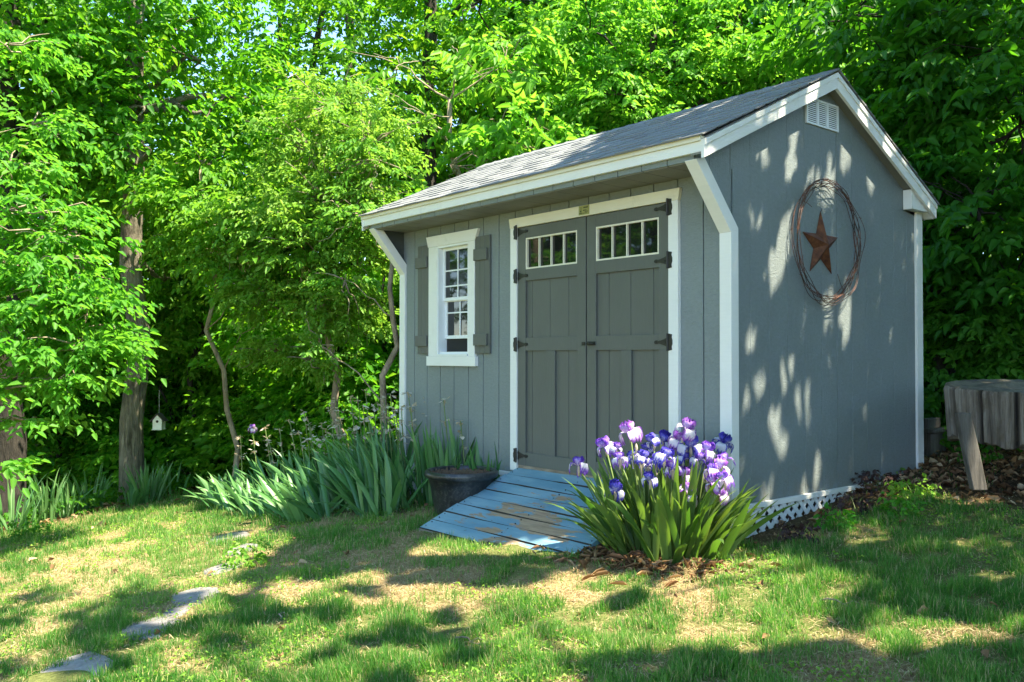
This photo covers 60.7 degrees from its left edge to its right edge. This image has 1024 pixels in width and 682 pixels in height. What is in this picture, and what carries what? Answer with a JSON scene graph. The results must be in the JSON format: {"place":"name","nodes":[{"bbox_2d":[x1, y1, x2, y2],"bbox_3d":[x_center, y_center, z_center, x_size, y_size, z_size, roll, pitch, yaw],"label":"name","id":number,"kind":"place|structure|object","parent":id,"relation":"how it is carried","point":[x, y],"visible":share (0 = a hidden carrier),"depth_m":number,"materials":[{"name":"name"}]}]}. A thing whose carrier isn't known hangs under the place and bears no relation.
{"place":"outdoors","nodes":[
{"label":"outdoors","id":0,"kind":"place"},
{"bbox_2d":[19,0,983,262],"label":"sky","id":1,"kind":"structure","parent":0,"point":[272,28],"materials":[{"name":"white"}]},
{"bbox_2d":[0,393,1023,681],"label":"ground","id":2,"kind":"structure","parent":0,"point":[332,555],"depth_m":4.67,"materials":[{"name":"green plant"}]},
{"bbox_2d":[0,477,43,533],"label":"iris plant","id":3,"kind":"object","parent":2,"relation":"on","point":[27,505],"visible":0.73,"depth_m":8.82,"materials":[{"name":"green plant"}]},
{"bbox_2d":[7,518,54,539],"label":"plant","id":4,"kind":"object","parent":2,"relation":"on","point":[32,529],"visible":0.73,"depth_m":8.31,"materials":[{"name":"green plant"}]},
{"bbox_2d":[18,504,45,530],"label":"iris plant","id":5,"kind":"object","parent":2,"relation":"on","point":[38,520],"visible":0.61,"depth_m":8.84,"materials":[{"name":"green plant"}]},
{"bbox_2d":[27,408,82,514],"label":"understory bush","id":6,"kind":"object","parent":2,"relation":"on","point":[55,464],"visible":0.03,"depth_m":13.39,"materials":[{"name":"green plant"}]},
{"bbox_2d":[16,467,103,522],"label":"iris plant","id":7,"kind":"object","parent":2,"relation":"on","point":[43,496],"visible":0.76,"depth_m":9.43,"materials":[{"name":"green plant"}]},
{"bbox_2d":[43,482,84,518],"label":"iris plant","id":8,"kind":"object","parent":2,"relation":"on","point":[61,512],"visible":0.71,"depth_m":9.62,"materials":[{"name":"green plant"}]},
{"bbox_2d":[19,316,109,489],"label":"understory bush","id":9,"kind":"object","parent":2,"relation":"on","point":[44,447],"visible":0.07,"depth_m":12.01,"materials":[{"name":"green plant"}]},
{"bbox_2d":[40,651,112,681],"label":"stepping stone","id":10,"kind":"object","parent":2,"relation":"on","point":[77,662],"visible":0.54,"depth_m":3.98,"materials":[{"name":"grey stone"}]},
{"bbox_2d":[48,464,114,512],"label":"iris plant","id":11,"kind":"object","parent":2,"relation":"on","point":[101,487],"visible":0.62,"depth_m":10.12,"materials":[{"name":"green plant"}]},
{"bbox_2d":[0,18,166,498],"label":"beech tree","id":12,"kind":"object","parent":2,"relation":"on","point":[73,297],"visible":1,"depth_m":7.45,"materials":[{"name":"green plant"}]},
{"bbox_2d":[0,0,177,527],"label":"oak tree","id":13,"kind":"object","parent":2,"relation":"on","point":[14,447],"visible":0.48,"depth_m":9.69,"materials":[{"name":"green plant"}]},
{"bbox_2d":[21,165,166,493],"bbox_3d":[-6.239,0.218,12.555,2.627,5.652,2.156,1,-1,-40],"label":"maple sapling","id":14,"kind":"object","parent":2,"relation":"on","point":[114,415],"visible":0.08,"depth_m":12.37,"materials":[{"name":"green plant"}]},
{"bbox_2d":[19,1,173,513],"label":"woodland tree","id":15,"kind":"object","parent":2,"relation":"on","point":[41,218],"depth_m":13.20,"materials":[{"name":"green plant"}]},
{"bbox_2d":[19,78,180,455],"bbox_3d":[-9.173,-0.417,15.276,6.241,9.914,6.247,0,-1,28],"label":"woodland tree","id":16,"kind":"object","parent":2,"relation":"on","point":[26,293],"visible":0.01,"depth_m":14.84,"materials":[{"name":"green plant"}]},
{"bbox_2d":[22,104,194,450],"bbox_3d":[-7.871,-0.157,16.788,5.814,9.236,5.820,-1,-1,40],"label":"woodland tree","id":17,"kind":"object","parent":2,"relation":"on","point":[116,229],"visible":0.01,"depth_m":16.55,"materials":[{"name":"green plant"}]},
{"bbox_2d":[27,0,192,333],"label":"woodland tree","id":18,"kind":"object","parent":2,"relation":"on","point":[144,57],"visible":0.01,"depth_m":16.45,"materials":[{"name":"green plant"}]},
{"bbox_2d":[28,359,200,507],"bbox_3d":[-6.210,1.693,13.456,2.969,3.301,3.043,1,-1,-24],"label":"understory bush","id":19,"kind":"object","parent":2,"relation":"on","point":[151,397],"visible":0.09,"depth_m":13.01,"materials":[{"name":"green plant"}]},
{"bbox_2d":[21,0,219,341],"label":"woodland tree","id":20,"kind":"object","parent":2,"relation":"on","point":[161,156],"depth_m":14.58,"materials":[{"name":"green plant"}]},
{"bbox_2d":[26,247,227,508],"bbox_3d":[-5.507,0.911,13.182,4.471,4.294,3.781,-1,-1,41],"label":"understory bush","id":21,"kind":"object","parent":2,"relation":"on","point":[107,455],"visible":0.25,"depth_m":12.09,"materials":[{"name":"green plant"}]},
{"bbox_2d":[116,481,150,506],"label":"iris plant","id":22,"kind":"object","parent":2,"relation":"on","point":[134,497],"visible":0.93,"depth_m":9.93,"materials":[{"name":"green plant"}]},
{"bbox_2d":[88,331,205,423],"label":"understory bush","id":23,"kind":"object","parent":2,"relation":"on","point":[157,375],"visible":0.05,"depth_m":13.87,"materials":[{"name":"green plant"}]},
{"bbox_2d":[117,459,180,503],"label":"iris plant","id":24,"kind":"object","parent":2,"relation":"on","point":[145,484],"visible":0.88,"depth_m":10.09,"materials":[{"name":"green plant"}]},
{"bbox_2d":[118,615,179,639],"bbox_3d":[-1.835,1.474,4.439,0.324,0.064,0.381,1,-1,-40],"label":"stepping stone","id":25,"kind":"object","parent":2,"relation":"on","point":[145,625],"visible":0.52,"depth_m":4.46,"materials":[{"name":"grey stone"}]},
{"bbox_2d":[135,457,190,497],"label":"iris plant","id":26,"kind":"object","parent":2,"relation":"on","point":[169,480],"visible":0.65,"depth_m":10.37,"materials":[{"name":"green plant"}]},
{"bbox_2d":[163,606,189,618],"bbox_3d":[-1.809,1.469,4.681,0.130,0.050,0.251,0,-1,3],"label":"stepping stone","id":27,"kind":"object","parent":2,"relation":"on","point":[178,608],"visible":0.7,"depth_m":4.69,"materials":[{"name":"grey stone"}]},
{"bbox_2d":[0,0,373,502],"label":"oak tree","id":28,"kind":"object","parent":2,"relation":"on","point":[131,432],"visible":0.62,"depth_m":10.50,"materials":[{"name":"green plant"}]},
{"bbox_2d":[171,587,218,606],"bbox_3d":[-1.795,1.471,4.988,0.294,0.064,0.396,1,-1,-40],"label":"stepping stone","id":29,"kind":"object","parent":2,"relation":"on","point":[185,595],"visible":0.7,"depth_m":5.00,"materials":[{"name":"grey stone"}]},
{"bbox_2d":[90,155,301,485],"bbox_3d":[-4.375,-0.153,12.327,3.219,4.918,2.647,0,-1,0],"label":"maple sapling","id":30,"kind":"object","parent":2,"relation":"on","point":[193,345],"visible":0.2,"depth_m":11.77,"materials":[{"name":"green plant"}]},
{"bbox_2d":[122,322,276,478],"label":"understory bush","id":31,"kind":"object","parent":2,"relation":"on","point":[178,366],"visible":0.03,"depth_m":12.72,"materials":[{"name":"green plant"}]},
{"bbox_2d":[103,98,299,345],"bbox_3d":[-5.625,-0.358,17.366,5.543,8.797,5.537,-1,-1,38],"label":"woodland tree","id":32,"kind":"object","parent":2,"relation":"on","point":[190,143],"visible":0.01,"depth_m":16.53,"materials":[{"name":"green plant"}]},
{"bbox_2d":[144,225,293,490],"bbox_3d":[-3.647,0.389,12.878,3.694,4.194,4.368,1,-1,-30],"label":"understory bush","id":33,"kind":"object","parent":2,"relation":"on","point":[210,415],"visible":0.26,"depth_m":11.48,"materials":[{"name":"green plant"}]},
{"bbox_2d":[204,561,243,575],"bbox_3d":[-1.860,1.481,5.650,0.234,0.061,0.319,0,-1,24],"label":"stepping stone","id":34,"kind":"object","parent":2,"relation":"on","point":[218,568],"visible":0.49,"depth_m":5.62,"materials":[{"name":"grey stone"}]},
{"bbox_2d":[179,424,271,511],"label":"iris clump","id":35,"kind":"object","parent":2,"relation":"on","point":[216,498],"visible":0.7,"depth_m":8.59,"materials":[{"name":"green plant"}]},
{"bbox_2d":[150,317,301,417],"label":"understory bush","id":36,"kind":"object","parent":2,"relation":"on","point":[181,386],"visible":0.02,"depth_m":13.60,"materials":[{"name":"green plant"}]},
{"bbox_2d":[206,531,249,544],"bbox_3d":[-2.203,1.539,6.768,0.299,0.071,0.509,0,-1,4],"label":"stepping stone","id":37,"kind":"object","parent":2,"relation":"on","point":[244,533],"visible":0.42,"depth_m":6.85,"materials":[{"name":"grey stone"}]},
{"bbox_2d":[113,130,351,476],"bbox_3d":[-3.235,-0.244,9.687,2.063,4.264,3.052,1,-1,-40],"label":"boxelder tree","id":38,"kind":"object","parent":2,"relation":"on","point":[200,204],"visible":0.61,"depth_m":9.56,"materials":[{"name":"green plant"}]},
{"bbox_2d":[149,390,168,429],"bbox_3d":[-3.993,0.781,9.905,0.170,0.443,0.145,0,-1,-1],"label":"birdhouse","id":39,"kind":"object","parent":38,"relation":"hanging from","point":[158,419],"visible":1,"depth_m":9.85,"materials":[{"name":"wood"}]},
{"bbox_2d":[224,543,257,555],"bbox_3d":[-1.926,1.496,6.247,0.189,0.057,0.357,0,-1,-1],"label":"stepping stone","id":40,"kind":"object","parent":2,"relation":"on","point":[244,545],"visible":0.37,"depth_m":6.25,"materials":[{"name":"grey stone"}]},
{"bbox_2d":[219,538,271,567],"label":"plant","id":41,"kind":"object","parent":2,"relation":"on","point":[246,557],"visible":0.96,"depth_m":5.64,"materials":[{"name":"green plant"}]},
{"bbox_2d":[206,430,317,516],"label":"iris clump","id":42,"kind":"object","parent":2,"relation":"on","point":[245,505],"visible":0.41,"depth_m":7.83,"materials":[{"name":"green plant"}]},
{"bbox_2d":[195,289,346,421],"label":"understory bush","id":43,"kind":"object","parent":2,"relation":"on","point":[225,338],"depth_m":12.72,"materials":[{"name":"green plant"}]},
{"bbox_2d":[234,409,330,489],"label":"iris clump","id":44,"kind":"object","parent":2,"relation":"on","point":[255,468],"visible":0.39,"depth_m":8.32,"materials":[{"name":"green plant"}]},
{"bbox_2d":[144,0,438,162],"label":"woodland tree","id":45,"kind":"object","parent":2,"relation":"on","point":[253,36],"visible":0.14,"depth_m":14.99,"materials":[{"name":"green plant"}]},
{"bbox_2d":[235,457,363,522],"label":"iris clump","id":46,"kind":"object","parent":2,"relation":"on","point":[289,504],"visible":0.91,"depth_m":7.30,"materials":[{"name":"green plant"}]},
{"bbox_2d":[204,257,398,476],"bbox_3d":[-2.591,0.450,11.491,3.380,3.246,2.859,0,-1,12],"label":"understory bush","id":47,"kind":"object","parent":2,"relation":"on","point":[229,445],"visible":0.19,"depth_m":10.90,"materials":[{"name":"green plant"}]},
{"bbox_2d":[187,0,415,262],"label":"woodland tree","id":48,"kind":"object","parent":2,"relation":"on","point":[318,33],"visible":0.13,"depth_m":14.68,"materials":[{"name":"green plant"}]},
{"bbox_2d":[170,55,438,447],"bbox_3d":[-2.283,-0.647,9.411,3.117,4.695,1.885,0,-1,11],"label":"crepe myrtle","id":49,"kind":"object","parent":2,"relation":"on","point":[284,165],"visible":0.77,"depth_m":9.09,"materials":[{"name":"green plant"}]},
{"bbox_2d":[186,177,426,467],"bbox_3d":[-1.748,-0.015,11.136,4.402,4.228,3.723,1,-1,-42],"label":"understory bush","id":50,"kind":"object","parent":2,"relation":"on","point":[369,371],"visible":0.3,"depth_m":10.53,"materials":[{"name":"green plant"}]},
{"bbox_2d":[262,425,370,509],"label":"iris clump","id":51,"kind":"object","parent":2,"relation":"on","point":[323,471],"visible":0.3,"depth_m":7.74,"materials":[{"name":"green plant"}]},
{"bbox_2d":[309,436,349,454],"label":"plant","id":52,"kind":"object","parent":2,"relation":"on","point":[323,445],"visible":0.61,"depth_m":8.05,"materials":[{"name":"green plant"}]},
{"bbox_2d":[182,0,503,270],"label":"woodland tree","id":53,"kind":"object","parent":2,"relation":"on","point":[346,24],"visible":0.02,"depth_m":17.12,"materials":[{"name":"green plant"}]},
{"bbox_2d":[297,395,392,471],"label":"iris clump","id":54,"kind":"object","parent":2,"relation":"on","point":[339,424],"visible":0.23,"depth_m":8.25,"materials":[{"name":"green plant"}]},
{"bbox_2d":[293,265,399,369],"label":"understory bush","id":55,"kind":"object","parent":2,"relation":"on","point":[341,349],"visible":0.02,"depth_m":12.64,"materials":[{"name":"green plant"}]},
{"bbox_2d":[281,133,428,450],"bbox_3d":[-1.476,-0.293,8.753,1.386,3.830,1.295,1,-1,-40],"label":"crepe myrtle","id":56,"kind":"object","parent":2,"relation":"on","point":[332,280],"visible":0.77,"depth_m":8.61,"materials":[{"name":"green plant"}]},
{"bbox_2d":[317,257,399,444],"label":"understory bush","id":57,"kind":"object","parent":2,"relation":"on","point":[396,292],"visible":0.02,"depth_m":11.94,"materials":[{"name":"green plant"}]},
{"bbox_2d":[286,402,431,510],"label":"iris clump","id":58,"kind":"object","parent":2,"relation":"on","point":[359,471],"visible":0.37,"depth_m":7.53,"materials":[{"name":"green plant"}]},
{"bbox_2d":[342,271,399,382],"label":"understory bush","id":59,"kind":"object","parent":2,"relation":"on","point":[397,319],"visible":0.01,"depth_m":12.15,"materials":[{"name":"green plant"}]},
{"bbox_2d":[323,389,424,497],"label":"iris clump","id":60,"kind":"object","parent":2,"relation":"on","point":[392,454],"visible":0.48,"depth_m":7.87,"materials":[{"name":"green plant"}]},
{"bbox_2d":[309,427,450,516],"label":"iris clump","id":61,"kind":"object","parent":2,"relation":"on","point":[372,489],"visible":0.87,"depth_m":7.13,"materials":[{"name":"green plant"}]},
{"bbox_2d":[333,74,456,269],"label":"woodland tree","id":62,"kind":"object","parent":2,"relation":"on","point":[391,124],"visible":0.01,"depth_m":19.98,"materials":[{"name":"green plant"}]},
{"bbox_2d":[213,0,622,201],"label":"woodland tree","id":63,"kind":"object","parent":2,"relation":"on","point":[430,73],"visible":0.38,"depth_m":13.48,"materials":[{"name":"green plant"}]},
{"bbox_2d":[399,396,475,505],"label":"iris clump","id":64,"kind":"object","parent":2,"relation":"on","point":[427,456],"visible":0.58,"depth_m":7.23,"materials":[{"name":"green plant"}]},
{"bbox_2d":[359,0,551,196],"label":"woodland tree","id":65,"kind":"object","parent":2,"relation":"on","point":[478,32],"visible":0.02,"depth_m":17.04,"materials":[{"name":"green plant"}]},
{"bbox_2d":[320,21,597,200],"bbox_3d":[-0.557,-1.175,10.730,3.572,5.508,2.303,0,-1,10],"label":"hickory sapling","id":66,"kind":"object","parent":2,"relation":"on","point":[486,143],"visible":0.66,"depth_m":10.41,"materials":[{"name":"green plant"}]},
{"bbox_2d":[424,465,497,515],"bbox_3d":[-0.388,1.162,6.716,0.568,0.350,0.568,1,-1,-40],"label":"plant pot","id":67,"kind":"object","parent":2,"relation":"on","point":[451,485],"visible":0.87,"depth_m":6.52,"materials":[{"name":"black plastic"}]},
{"bbox_2d":[455,636,483,643],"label":"twig","id":68,"kind":"object","parent":2,"relation":"on","point":[468,638],"visible":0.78,"depth_m":3.83,"materials":[{"name":"grey wood"}]},
{"bbox_2d":[449,438,501,480],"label":"iris clump","id":69,"kind":"object","parent":2,"relation":"on","point":[477,461],"visible":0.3,"depth_m":6.89,"materials":[{"name":"green plant"}]},
{"bbox_2d":[0,388,1022,526],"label":"ground cover","id":70,"kind":"object","parent":2,"relation":"on","point":[92,498],"visible":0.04,"depth_m":9.99,"materials":[{"name":"green plant"}]},
{"bbox_2d":[0,441,1023,665],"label":"fallen leaves","id":71,"kind":"object","parent":2,"relation":"on","point":[646,563],"visible":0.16,"depth_m":5.52,"materials":[{"name":"brown plant"}]},
{"bbox_2d":[0,483,1023,681],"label":"clover","id":72,"kind":"object","parent":2,"relation":"on","point":[582,646],"visible":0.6,"depth_m":4.42,"materials":[{"name":"green plant"}]},
{"bbox_2d":[436,0,607,180],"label":"woodland tree","id":73,"kind":"object","parent":2,"relation":"on","point":[488,15],"visible":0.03,"depth_m":16.90,"materials":[{"name":"green plant"}]},
{"bbox_2d":[416,468,636,553],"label":"wooden ramp","id":74,"kind":"structure","parent":2,"relation":"on","point":[511,507],"depth_m":6.01,"materials":[{"name":"blue paint"}]},
{"bbox_2d":[366,0,736,152],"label":"woodland tree","id":75,"kind":"object","parent":2,"relation":"on","point":[511,27],"visible":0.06,"depth_m":14.69,"materials":[{"name":"green plant"}]},
{"bbox_2d":[443,2,686,167],"bbox_3d":[2.252,-3.911,17.407,6.173,11.732,6.271,0,-1,23],"label":"woodland tree","id":76,"kind":"object","parent":2,"relation":"on","point":[575,57],"visible":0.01,"depth_m":16.27,"materials":[{"name":"green plant"}]},
{"bbox_2d":[474,0,779,144],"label":"woodland tree","id":77,"kind":"object","parent":2,"relation":"on","point":[589,60],"visible":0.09,"depth_m":11.70,"materials":[{"name":"green plant"}]},
{"bbox_2d":[359,68,939,537],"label":"garden shed","id":78,"kind":"structure","parent":2,"relation":"on","point":[563,304],"depth_m":6.14,"materials":[{"name":"paint"}]},
{"bbox_2d":[426,228,479,365],"bbox_3d":[-0.486,-0.355,7.518,0.110,1.139,0.755,1,-1,-40],"label":"window","id":79,"kind":"structure","parent":78,"relation":"in","point":[451,314],"depth_m":7.58,"materials":[{"name":"white paint"}]},
{"bbox_2d":[513,217,586,472],"bbox_3d":[0.278,0.024,6.544,0.064,1.861,0.788,1,-1,-40],"label":"door","id":80,"kind":"structure","parent":78,"relation":"in","point":[552,257],"depth_m":6.52,"materials":[{"name":"grey paint"}]},
{"bbox_2d":[586,198,672,479],"bbox_3d":[0.783,0.013,5.922,0.070,1.861,0.789,1,-1,-40],"label":"door","id":81,"kind":"structure","parent":78,"relation":"in","point":[629,341],"depth_m":5.95,"materials":[{"name":"grey paint"}]},
{"bbox_2d":[803,208,837,273],"bbox_3d":[2.120,-0.684,5.936,0.441,0.438,0.062,1,-1,-40],"label":"metal star","id":82,"kind":"object","parent":78,"relation":"attached to","point":[821,242],"visible":1,"depth_m":5.91,"materials":[{"name":"metal"}]},
{"bbox_2d":[791,178,865,305],"bbox_3d":[2.158,-0.669,5.960,0.888,0.875,0.081,1,-1,-40],"label":"barbed wire ring","id":83,"kind":"object","parent":78,"relation":"attached to","point":[848,201],"visible":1,"depth_m":5.96,"materials":[{"name":"brown metal"}]},
{"bbox_2d":[543,417,797,564],"bbox_3d":[0.862,0.848,5.143,1.203,0.827,1.571,1,-1,-40],"label":"iris clump","id":84,"kind":"object","parent":2,"relation":"on","point":[674,511],"visible":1,"depth_m":4.91,"materials":[{"name":"green plant"}]},
{"bbox_2d":[480,0,870,132],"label":"maple tree","id":85,"kind":"object","parent":2,"relation":"on","point":[738,71],"visible":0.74,"depth_m":10.91,"materials":[{"name":"green plant"}]},
{"bbox_2d":[608,0,840,112],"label":"woodland tree","id":86,"kind":"object","parent":2,"relation":"on","point":[768,83],"visible":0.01,"depth_m":14.35,"materials":[{"name":"green plant"}]},
{"bbox_2d":[636,0,890,113],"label":"woodland tree","id":87,"kind":"object","parent":2,"relation":"on","point":[769,14],"depth_m":13.05,"materials":[{"name":"green plant"}]},
{"bbox_2d":[775,514,820,546],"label":"plant","id":88,"kind":"object","parent":2,"relation":"on","point":[787,533],"visible":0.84,"depth_m":5.06,"materials":[{"name":"purple plant"}]},
{"bbox_2d":[813,502,857,529],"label":"plant","id":89,"kind":"object","parent":2,"relation":"on","point":[846,513],"visible":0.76,"depth_m":5.26,"materials":[{"name":"green plant"}]},
{"bbox_2d":[820,598,857,606],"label":"twig","id":90,"kind":"object","parent":2,"relation":"on","point":[836,600],"visible":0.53,"depth_m":3.92,"materials":[{"name":"grey wood"}]},
{"bbox_2d":[834,492,879,515],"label":"plant","id":91,"kind":"object","parent":2,"relation":"on","point":[865,502],"visible":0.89,"depth_m":5.69,"materials":[{"name":"purple plant"}]},
{"bbox_2d":[850,469,906,494],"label":"plant","id":92,"kind":"object","parent":2,"relation":"on","point":[883,479],"visible":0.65,"depth_m":6.15,"materials":[{"name":"purple plant"}]},
{"bbox_2d":[740,0,1023,408],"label":"hackberry tree","id":93,"kind":"object","parent":2,"relation":"on","point":[923,56],"visible":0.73,"depth_m":8.25,"materials":[{"name":"green plant"}]},
{"bbox_2d":[874,491,927,518],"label":"plant","id":94,"kind":"object","parent":2,"relation":"on","point":[896,502],"visible":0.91,"depth_m":5.43,"materials":[{"name":"green plant"}]},
{"bbox_2d":[795,0,1023,141],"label":"woodland tree","id":95,"kind":"object","parent":2,"relation":"on","point":[880,105],"depth_m":11.90,"materials":[{"name":"green plant"}]},
{"bbox_2d":[884,472,941,504],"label":"plant","id":96,"kind":"object","parent":2,"relation":"on","point":[917,489],"visible":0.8,"depth_m":5.82,"materials":[{"name":"green plant"}]},
{"bbox_2d":[834,0,1023,141],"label":"woodland tree","id":97,"kind":"object","parent":2,"relation":"on","point":[875,109],"visible":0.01,"depth_m":11.46,"materials":[{"name":"green plant"}]},
{"bbox_2d":[924,417,946,456],"bbox_3d":[3.611,0.822,7.469,0.350,0.330,0.130,1,-1,-40],"label":"timber offcut","id":98,"kind":"object","parent":2,"relation":"on","point":[934,430],"visible":0.62,"depth_m":7.38,"materials":[{"name":"grey wood"}]},
{"bbox_2d":[923,340,973,393],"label":"understory bush","id":99,"kind":"object","parent":2,"relation":"on","point":[928,352],"visible":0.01,"depth_m":9.63,"materials":[{"name":"green plant"}]},
{"bbox_2d":[885,118,1023,285],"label":"understory bush","id":100,"kind":"object","parent":2,"relation":"on","point":[996,165],"visible":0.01,"depth_m":9.40,"materials":[{"name":"green plant"}]},
{"bbox_2d":[923,123,1021,378],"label":"understory bush","id":101,"kind":"object","parent":2,"relation":"on","point":[1018,141],"depth_m":9.92,"materials":[{"name":"green plant"}]},
{"bbox_2d":[923,281,1023,445],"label":"spicebush","id":102,"kind":"object","parent":2,"relation":"on","point":[991,348],"visible":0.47,"depth_m":7.84,"materials":[{"name":"green plant"}]},
{"bbox_2d":[930,165,1023,358],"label":"understory bush","id":103,"kind":"object","parent":2,"relation":"on","point":[982,219],"depth_m":9.64,"materials":[{"name":"green plant"}]},
{"bbox_2d":[957,449,1003,464],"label":"plant","id":104,"kind":"object","parent":2,"relation":"on","point":[992,457],"visible":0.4,"depth_m":6.75,"materials":[{"name":"green plant"}]},
{"bbox_2d":[944,379,1023,489],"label":"log table","id":105,"kind":"object","parent":2,"relation":"on","point":[986,411],"visible":1,"depth_m":5.82,"materials":[{"name":"grey wood"}]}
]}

